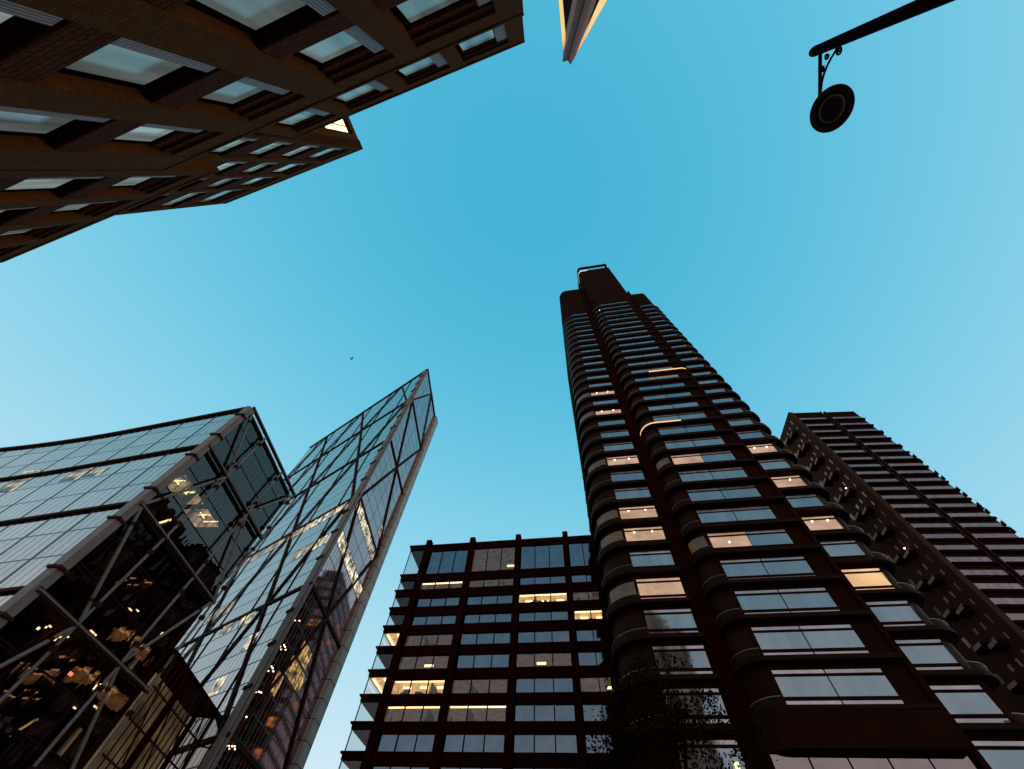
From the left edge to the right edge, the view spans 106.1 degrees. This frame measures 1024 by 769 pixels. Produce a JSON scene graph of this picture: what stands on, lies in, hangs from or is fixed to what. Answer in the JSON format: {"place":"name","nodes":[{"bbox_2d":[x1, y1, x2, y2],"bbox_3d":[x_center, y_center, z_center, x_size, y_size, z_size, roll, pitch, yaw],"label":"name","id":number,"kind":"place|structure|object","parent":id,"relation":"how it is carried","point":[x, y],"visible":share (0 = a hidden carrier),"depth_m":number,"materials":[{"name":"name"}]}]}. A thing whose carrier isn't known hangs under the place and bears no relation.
{"place":"outdoors","nodes":[
{"label":"outdoors","id":0,"kind":"place"},
{"bbox_2d":[0,0,524,262],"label":"brick building","id":1,"kind":"structure","parent":0,"point":[109,108],"depth_m":12.31,"materials":[{"name":"brown brick"}]},
{"bbox_2d":[0,0,62,28],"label":"window","id":2,"kind":"structure","parent":1,"relation":"in","point":[10,12],"depth_m":6.75,"materials":[{"name":"grey glass"}]},
{"bbox_2d":[1,177,102,191],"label":"window","id":3,"kind":"structure","parent":1,"relation":"in","point":[30,184],"depth_m":14.76,"materials":[{"name":"grey glass"}]},
{"bbox_2d":[0,106,109,137],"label":"window","id":4,"kind":"structure","parent":1,"relation":"in","point":[13,121],"depth_m":10.52,"materials":[{"name":"grey glass"}]},
{"bbox_2d":[51,201,116,212],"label":"window","id":5,"kind":"structure","parent":1,"relation":"in","point":[73,207],"depth_m":18.90,"materials":[{"name":"grey glass"}]},
{"bbox_2d":[58,37,215,89],"bbox_3d":[-9.190,-7.762,9.308,2.560,2.792,0.393,-14,-63,11],"label":"window","id":6,"kind":"structure","parent":1,"relation":"in","point":[124,62],"depth_m":9.45,"materials":[{"name":"grey glass"}]},
{"bbox_2d":[108,176,174,187],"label":"window","id":7,"kind":"structure","parent":1,"relation":"in","point":[133,181],"depth_m":18.11,"materials":[{"name":"grey glass"}]},
{"bbox_2d":[108,123,202,144],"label":"window","id":8,"kind":"structure","parent":1,"relation":"in","point":[147,134],"depth_m":13.63,"materials":[{"name":"grey glass"}]},
{"bbox_2d":[209,138,257,153],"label":"window","id":9,"kind":"structure","parent":1,"relation":"in","point":[242,140],"depth_m":24.19,"materials":[{"name":"grey glass"}]},
{"bbox_2d":[196,77,289,107],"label":"window","id":10,"kind":"structure","parent":1,"relation":"in","point":[245,88],"depth_m":12.88,"materials":[{"name":"blue glass"}]},
{"bbox_2d":[185,0,336,34],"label":"window","id":11,"kind":"structure","parent":1,"relation":"in","point":[250,17],"depth_m":9.23,"materials":[{"name":"grey glass"}]},
{"bbox_2d":[276,108,329,126],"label":"window","id":12,"kind":"structure","parent":1,"relation":"in","point":[309,113],"depth_m":21.91,"materials":[{"name":"blue glass"}]},
{"bbox_2d":[293,25,384,66],"bbox_3d":[-5.467,-10.430,11.841,2.504,2.456,0.394,-14,-63,11],"label":"window","id":13,"kind":"structure","parent":1,"relation":"in","point":[353,38],"depth_m":12.15,"materials":[{"name":"blue glass"}]},
{"bbox_2d":[331,81,388,103],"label":"window","id":14,"kind":"structure","parent":1,"relation":"in","point":[374,85],"depth_m":21.18,"materials":[{"name":"blue glass"}]},
{"bbox_2d":[395,53,446,77],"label":"window","id":15,"kind":"structure","parent":1,"relation":"in","point":[437,59],"depth_m":20.45,"materials":[{"name":"blue glass"}]},
{"bbox_2d":[389,0,491,26],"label":"window","id":16,"kind":"structure","parent":1,"relation":"in","point":[409,12],"depth_m":11.85,"materials":[{"name":"blue glass"}]},
{"bbox_2d":[455,24,506,53],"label":"window","id":17,"kind":"structure","parent":1,"relation":"in","point":[499,33],"depth_m":19.80,"materials":[{"name":"blue glass"}]},
{"bbox_2d":[158,369,437,768],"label":"braced glass tower","id":18,"kind":"structure","parent":0,"point":[264,649],"depth_m":102.64,"materials":[{"name":"blue glass"}]},
{"bbox_2d":[292,667,305,693],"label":"lit window","id":19,"kind":"structure","parent":18,"relation":"in","point":[299,678],"depth_m":85.08,"materials":[{"name":"yellow glass"}]},
{"bbox_2d":[298,641,311,668],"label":"lit window","id":20,"kind":"structure","parent":18,"relation":"in","point":[304,657],"depth_m":87.59,"materials":[{"name":"yellow glass"}]},
{"bbox_2d":[302,502,346,532],"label":"lit window","id":21,"kind":"structure","parent":18,"relation":"in","point":[328,515],"depth_m":117.00,"materials":[{"name":"yellow"}]},
{"bbox_2d":[342,546,357,582],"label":"lit window","id":22,"kind":"structure","parent":18,"relation":"in","point":[348,559],"depth_m":108.79,"materials":[{"name":"yellow"}]},
{"bbox_2d":[356,502,371,545],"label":"lit window","id":23,"kind":"structure","parent":18,"relation":"in","point":[360,512],"depth_m":117.59,"materials":[{"name":"yellow"}]},
{"bbox_2d":[338,531,624,768],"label":"office block","id":24,"kind":"structure","parent":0,"point":[493,655],"depth_m":68.11,"materials":[{"name":"metal"}]},
{"bbox_2d":[375,734,434,751],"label":"window","id":25,"kind":"structure","parent":24,"relation":"in","point":[387,742],"depth_m":59.99,"materials":[{"name":"blue glass"}]},
{"bbox_2d":[411,615,455,624],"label":"window","id":26,"kind":"structure","parent":24,"relation":"in","point":[438,619],"depth_m":76.41,"materials":[{"name":"blue glass"}]},
{"bbox_2d":[416,597,459,606],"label":"window","id":27,"kind":"structure","parent":24,"relation":"in","point":[444,601],"depth_m":79.63,"materials":[{"name":"blue glass"}]},
{"bbox_2d":[425,549,467,573],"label":"window","id":28,"kind":"structure","parent":24,"relation":"in","point":[450,561],"depth_m":87.74,"materials":[{"name":"blue glass"}]},
{"bbox_2d":[442,734,503,752],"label":"window","id":29,"kind":"structure","parent":24,"relation":"in","point":[484,743],"depth_m":58.64,"materials":[{"name":"blue glass"}]},
{"bbox_2d":[456,654,508,667],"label":"window","id":30,"kind":"structure","parent":24,"relation":"in","point":[470,660],"depth_m":68.48,"materials":[{"name":"blue glass"}]},
{"bbox_2d":[459,632,509,644],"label":"window","id":31,"kind":"structure","parent":24,"relation":"in","point":[491,637],"depth_m":71.81,"materials":[{"name":"blue glass"}]},
{"bbox_2d":[463,613,510,622],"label":"window","id":32,"kind":"structure","parent":24,"relation":"in","point":[490,617],"depth_m":75.04,"materials":[{"name":"blue glass"}]},
{"bbox_2d":[466,594,511,604],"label":"window","id":33,"kind":"structure","parent":24,"relation":"in","point":[489,599],"depth_m":78.26,"materials":[{"name":"blue glass"}]},
{"bbox_2d":[521,544,563,568],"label":"window","id":34,"kind":"structure","parent":24,"relation":"in","point":[551,555],"depth_m":85.04,"materials":[{"name":"blue glass"}]},
{"bbox_2d":[520,575,564,584],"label":"window","id":35,"kind":"structure","parent":24,"relation":"in","point":[543,579],"depth_m":80.12,"materials":[{"name":"blue glass"}]},
{"bbox_2d":[518,610,567,620],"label":"window","id":36,"kind":"structure","parent":24,"relation":"in","point":[543,615],"depth_m":73.66,"materials":[{"name":"blue glass"}]},
{"bbox_2d":[518,630,568,642],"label":"window","id":37,"kind":"structure","parent":24,"relation":"in","point":[553,635],"depth_m":70.45,"materials":[{"name":"blue glass"}]},
{"bbox_2d":[515,677,572,692],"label":"window","id":38,"kind":"structure","parent":24,"relation":"in","point":[548,684],"depth_m":63.80,"materials":[{"name":"blue glass"}]},
{"bbox_2d":[515,704,574,720],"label":"window","id":39,"kind":"structure","parent":24,"relation":"in","point":[523,712],"depth_m":60.55,"materials":[{"name":"blue glass"}]},
{"bbox_2d":[513,734,576,752],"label":"window","id":40,"kind":"structure","parent":24,"relation":"in","point":[523,743],"depth_m":57.29,"materials":[{"name":"blue glass"}]},
{"bbox_2d":[569,542,593,565],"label":"window","id":41,"kind":"structure","parent":24,"relation":"in","point":[581,554],"depth_m":83.94,"materials":[{"name":"blue glass"}]},
{"bbox_2d":[576,629,605,640],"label":"window","id":42,"kind":"structure","parent":24,"relation":"in","point":[585,634],"depth_m":69.35,"materials":[{"name":"blue glass"}]},
{"bbox_2d":[578,651,609,665],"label":"window","id":43,"kind":"structure","parent":24,"relation":"in","point":[592,657],"depth_m":66.03,"materials":[{"name":"blue glass"}]},
{"bbox_2d":[582,704,615,720],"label":"window","id":44,"kind":"structure","parent":24,"relation":"in","point":[588,708],"depth_m":59.58,"materials":[{"name":"blue glass"}]},
{"bbox_2d":[585,734,620,753],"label":"window","id":45,"kind":"structure","parent":24,"relation":"in","point":[588,744],"depth_m":56.34,"materials":[{"name":"grey glass"}]},
{"bbox_2d":[0,0,1023,768],"label":"sky","id":46,"kind":"structure","parent":0,"point":[871,266],"materials":[{"name":"blue"}]},
{"bbox_2d":[558,0,606,64],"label":"pointed building","id":47,"kind":"structure","parent":0,"point":[578,18],"depth_m":37.09,"materials":[{"name":"grey metal"}]},
{"bbox_2d":[559,264,1023,768],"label":"residential tower","id":48,"kind":"structure","parent":0,"point":[736,559],"depth_m":37.23,"materials":[{"name":"metal"}]},
{"bbox_2d":[607,455,638,464],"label":"window","id":49,"kind":"structure","parent":48,"relation":"in","point":[628,460],"depth_m":56.03,"materials":[{"name":"beige glass"}]},
{"bbox_2d":[610,470,644,481],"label":"window","id":50,"kind":"structure","parent":48,"relation":"in","point":[634,476],"depth_m":53.16,"materials":[{"name":"blue glass"}]},
{"bbox_2d":[614,487,650,498],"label":"window","id":51,"kind":"structure","parent":48,"relation":"in","point":[638,493],"depth_m":50.35,"materials":[{"name":"blue glass"}]},
{"bbox_2d":[619,506,657,518],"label":"window","id":52,"kind":"structure","parent":48,"relation":"in","point":[643,513],"depth_m":47.50,"materials":[{"name":"beige glass"}]},
{"bbox_2d":[624,527,665,540],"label":"window","id":53,"kind":"structure","parent":48,"relation":"in","point":[656,534],"depth_m":44.69,"materials":[{"name":"beige glass"}]},
{"bbox_2d":[630,550,674,566],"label":"window","id":54,"kind":"structure","parent":48,"relation":"in","point":[666,559],"depth_m":41.86,"materials":[{"name":"blue glass"}]},
{"bbox_2d":[636,578,685,598],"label":"window","id":55,"kind":"structure","parent":48,"relation":"in","point":[665,588],"depth_m":39.01,"materials":[{"name":"beige glass"}]},
{"bbox_2d":[644,609,697,633],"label":"window","id":56,"kind":"structure","parent":48,"relation":"in","point":[674,620],"depth_m":36.16,"materials":[{"name":"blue glass"}]},
{"bbox_2d":[653,412,705,421],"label":"window","id":57,"kind":"structure","parent":48,"relation":"in","point":[692,415],"depth_m":60.13,"materials":[{"name":"blue glass"}]},
{"bbox_2d":[653,645,712,673],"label":"window","id":58,"kind":"structure","parent":48,"relation":"in","point":[699,659],"depth_m":33.29,"materials":[{"name":"grey glass"}]},
{"bbox_2d":[658,424,714,434],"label":"window","id":59,"kind":"structure","parent":48,"relation":"in","point":[701,428],"depth_m":57.27,"materials":[{"name":"blue glass"}]},
{"bbox_2d":[671,454,703,463],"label":"window","id":60,"kind":"structure","parent":48,"relation":"in","point":[695,459],"depth_m":51.77,"materials":[{"name":"beige glass"}]},
{"bbox_2d":[664,437,724,448],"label":"window","id":61,"kind":"structure","parent":48,"relation":"in","point":[712,441],"depth_m":54.41,"materials":[{"name":"blue glass"}]},
{"bbox_2d":[663,689,728,722],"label":"window","id":62,"kind":"structure","parent":48,"relation":"in","point":[720,701],"depth_m":30.48,"materials":[{"name":"grey glass"}]},
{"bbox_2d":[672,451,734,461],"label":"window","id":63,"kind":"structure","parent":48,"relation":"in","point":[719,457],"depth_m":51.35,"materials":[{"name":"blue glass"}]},
{"bbox_2d":[678,740,745,768],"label":"window","id":64,"kind":"structure","parent":48,"relation":"in","point":[701,765],"depth_m":27.74,"materials":[{"name":"grey glass"}]},
{"bbox_2d":[678,467,747,481],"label":"window","id":65,"kind":"structure","parent":48,"relation":"in","point":[735,473],"depth_m":48.70,"materials":[{"name":"blue glass"}]},
{"bbox_2d":[687,486,760,500],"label":"window","id":66,"kind":"structure","parent":48,"relation":"in","point":[753,492],"depth_m":45.87,"materials":[{"name":"blue glass"}]},
{"bbox_2d":[707,532,751,547],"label":"window","id":67,"kind":"structure","parent":48,"relation":"in","point":[731,541],"depth_m":40.42,"materials":[{"name":"beige glass"}]},
{"bbox_2d":[697,506,775,522],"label":"window","id":68,"kind":"structure","parent":48,"relation":"in","point":[767,513],"depth_m":43.04,"materials":[{"name":"blue glass"}]},
{"bbox_2d":[708,530,792,545],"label":"window","id":69,"kind":"structure","parent":48,"relation":"in","point":[782,538],"depth_m":40.01,"materials":[{"name":"blue glass"}]},
{"bbox_2d":[720,556,813,578],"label":"window","id":70,"kind":"structure","parent":48,"relation":"in","point":[790,567],"depth_m":37.37,"materials":[{"name":"blue glass"}]},
{"bbox_2d":[758,459,790,469],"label":"window","id":71,"kind":"structure","parent":48,"relation":"in","point":[771,465],"depth_m":50.80,"materials":[{"name":"blue glass"}]},
{"bbox_2d":[735,588,839,613],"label":"window","id":72,"kind":"structure","parent":48,"relation":"in","point":[808,600],"depth_m":34.51,"materials":[{"name":"grey glass"}]},
{"bbox_2d":[771,476,806,486],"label":"window","id":73,"kind":"structure","parent":48,"relation":"in","point":[786,482],"depth_m":47.97,"materials":[{"name":"beige glass"}]},
{"bbox_2d":[770,754,811,768],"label":"window","id":74,"kind":"structure","parent":48,"relation":"in","point":[784,761],"depth_m":25.82,"materials":[{"name":"grey glass"}]},
{"bbox_2d":[786,495,823,507],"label":"window","id":75,"kind":"structure","parent":48,"relation":"in","point":[802,502],"depth_m":45.13,"materials":[{"name":"blue glass"}]},
{"bbox_2d":[752,625,868,654],"bbox_3d":[24.291,21.030,31.541,7.720,2.410,0.019,-6,-62,7],"label":"window","id":76,"kind":"structure","parent":48,"relation":"in","point":[848,638],"depth_m":31.64,"materials":[{"name":"grey glass"}]},
{"bbox_2d":[802,516,842,529],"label":"window","id":77,"kind":"structure","parent":48,"relation":"in","point":[816,524],"depth_m":42.31,"materials":[{"name":"beige glass"}]},
{"bbox_2d":[808,755,851,768],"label":"window","id":78,"kind":"structure","parent":48,"relation":"in","point":[817,761],"depth_m":25.54,"materials":[{"name":"grey glass"}]},
{"bbox_2d":[771,669,903,704],"bbox_3d":[24.084,22.602,28.709,7.720,2.410,0.020,-6,-62,7],"label":"window","id":79,"kind":"structure","parent":48,"relation":"in","point":[817,685],"depth_m":28.78,"materials":[{"name":"grey glass"}]},
{"bbox_2d":[820,540,865,555],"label":"window","id":80,"kind":"structure","parent":48,"relation":"in","point":[848,549],"depth_m":39.49,"materials":[{"name":"blue glass"}]},
{"bbox_2d":[841,568,890,589],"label":"window","id":81,"kind":"structure","parent":48,"relation":"in","point":[863,579],"depth_m":36.63,"materials":[{"name":"yellow glass"}]},
{"bbox_2d":[847,755,891,768],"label":"window","id":82,"kind":"structure","parent":48,"relation":"in","point":[857,761],"depth_m":25.26,"materials":[{"name":"grey glass"}]},
{"bbox_2d":[866,601,925,625],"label":"window","id":83,"kind":"structure","parent":48,"relation":"in","point":[896,613],"depth_m":33.78,"materials":[{"name":"blue glass"}]},
{"bbox_2d":[887,755,933,768],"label":"window","id":84,"kind":"structure","parent":48,"relation":"in","point":[897,762],"depth_m":24.96,"materials":[{"name":"grey glass"}]},
{"bbox_2d":[895,639,962,669],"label":"window","id":85,"kind":"structure","parent":48,"relation":"in","point":[916,654],"depth_m":30.92,"materials":[{"name":"blue glass"}]},
{"bbox_2d":[927,756,975,768],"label":"window","id":86,"kind":"structure","parent":48,"relation":"in","point":[939,762],"depth_m":24.67,"materials":[{"name":"grey glass"}]},
{"bbox_2d":[930,685,1010,722],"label":"window","id":87,"kind":"structure","parent":48,"relation":"in","point":[955,703],"depth_m":28.05,"materials":[{"name":"blue glass"}]},
{"bbox_2d":[972,741,1023,768],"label":"window","id":88,"kind":"structure","parent":48,"relation":"in","point":[997,759],"depth_m":25.62,"materials":[{"name":"blue glass"}]},
{"bbox_2d":[780,411,1023,713],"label":"apartment block","id":89,"kind":"structure","parent":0,"point":[955,556],"depth_m":90.62,"materials":[{"name":"metal"}]},
{"bbox_2d":[946,557,992,561],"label":"window","id":90,"kind":"structure","parent":89,"relation":"in","point":[952,559],"depth_m":82.58,"materials":[{"name":"grey glass"}]},
{"bbox_2d":[960,570,1008,574],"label":"window","id":91,"kind":"structure","parent":89,"relation":"in","point":[966,572],"depth_m":79.84,"materials":[{"name":"grey glass"}]},
{"bbox_2d":[973,583,1023,588],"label":"window","id":92,"kind":"structure","parent":89,"relation":"in","point":[980,585],"depth_m":77.28,"materials":[{"name":"grey glass"}]},
{"bbox_2d":[989,598,1023,603],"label":"window","id":93,"kind":"structure","parent":89,"relation":"in","point":[995,600],"depth_m":74.73,"materials":[{"name":"grey glass"}]},
{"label":"road","id":94,"kind":"structure","parent":0,"visible":0},
{"bbox_2d":[569,644,777,768],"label":"street tree","id":95,"kind":"object","parent":94,"relation":"on","point":[667,753],"visible":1,"depth_m":10.70,"materials":[{"name":"black plant"}]},
{"label":"ground","id":96,"kind":"structure","parent":0,"visible":0},
{"bbox_2d":[57,649,220,768],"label":"glazed atrium","id":97,"kind":"object","parent":96,"relation":"on","point":[172,702],"visible":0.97,"depth_m":61.27,"materials":[{"name":"black"}]},
{"bbox_2d":[0,406,295,768],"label":"glass slab building","id":98,"kind":"structure","parent":96,"relation":"on","point":[121,550],"depth_m":58.86,"materials":[{"name":"blue glass"}]},
{"bbox_2d":[0,477,34,491],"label":"lit window","id":99,"kind":"structure","parent":98,"relation":"in","point":[14,484],"depth_m":72.40,"materials":[{"name":"yellow"}]},
{"bbox_2d":[0,596,63,680],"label":"end window","id":100,"kind":"structure","parent":98,"relation":"in","point":[2,639],"depth_m":43.69,"materials":[{"name":"black glass"}]},
{"bbox_2d":[0,631,108,768],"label":"end window","id":101,"kind":"structure","parent":98,"relation":"in","point":[39,668],"depth_m":45.35,"materials":[{"name":"glass"}]},
{"bbox_2d":[58,467,94,481],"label":"lit window","id":102,"kind":"structure","parent":98,"relation":"in","point":[77,474],"depth_m":70.09,"materials":[{"name":"yellow"}]},
{"bbox_2d":[36,674,137,768],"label":"end window","id":103,"kind":"structure","parent":98,"relation":"in","point":[91,709],"depth_m":49.31,"materials":[{"name":"black glass"}]},
{"bbox_2d":[46,513,156,613],"bbox_3d":[-55.036,23.661,52.326,0.222,13.200,7.100,-2,-61,5],"label":"end window","id":104,"kind":"structure","parent":98,"relation":"in","point":[84,567],"depth_m":51.68,"materials":[{"name":"black glass"}]},
{"bbox_2d":[79,542,186,653],"bbox_3d":[-54.432,30.917,56.328,0.221,13.200,9.500,-2,-61,5],"label":"end window","id":105,"kind":"structure","parent":98,"relation":"in","point":[120,605],"depth_m":55.97,"materials":[{"name":"black glass"}]},
{"bbox_2d":[121,580,206,683],"bbox_3d":[-53.838,38.228,60.360,0.222,13.200,7.200,-2,-61,5],"label":"end window","id":106,"kind":"structure","parent":98,"relation":"in","point":[179,614],"depth_m":59.98,"materials":[{"name":"black glass"}]},
{"bbox_2d":[150,451,220,526],"bbox_3d":[-54.316,17.208,63.991,0.222,13.500,7.100,-2,-61,5],"label":"end window","id":107,"kind":"structure","parent":98,"relation":"in","point":[195,478],"depth_m":63.61,"materials":[{"name":"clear glass"}]},
{"bbox_2d":[170,481,241,565],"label":"end window","id":108,"kind":"structure","parent":98,"relation":"in","point":[191,523],"depth_m":67.71,"materials":[{"name":"black glass"}]},
{"bbox_2d":[198,521,255,592],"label":"end window","id":109,"kind":"structure","parent":98,"relation":"in","point":[216,560],"depth_m":71.59,"materials":[{"name":"black glass"}]},
{"bbox_2d":[213,416,259,466],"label":"end window","id":110,"kind":"structure","parent":98,"relation":"in","point":[239,425],"depth_m":74.90,"materials":[{"name":"black glass"}]},
{"bbox_2d":[228,441,276,503],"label":"end window","id":111,"kind":"structure","parent":98,"relation":"in","point":[240,466],"depth_m":79.03,"materials":[{"name":"black glass"}]},
{"bbox_2d":[252,476,288,528],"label":"end window","id":112,"kind":"structure","parent":98,"relation":"in","point":[259,502],"depth_m":83.13,"materials":[{"name":"black glass"}]},
{"bbox_2d":[809,0,954,132],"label":"street lamp","id":113,"kind":"object","parent":96,"relation":"on","point":[832,107],"visible":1,"depth_m":4.44,"materials":[{"name":"black metal"}]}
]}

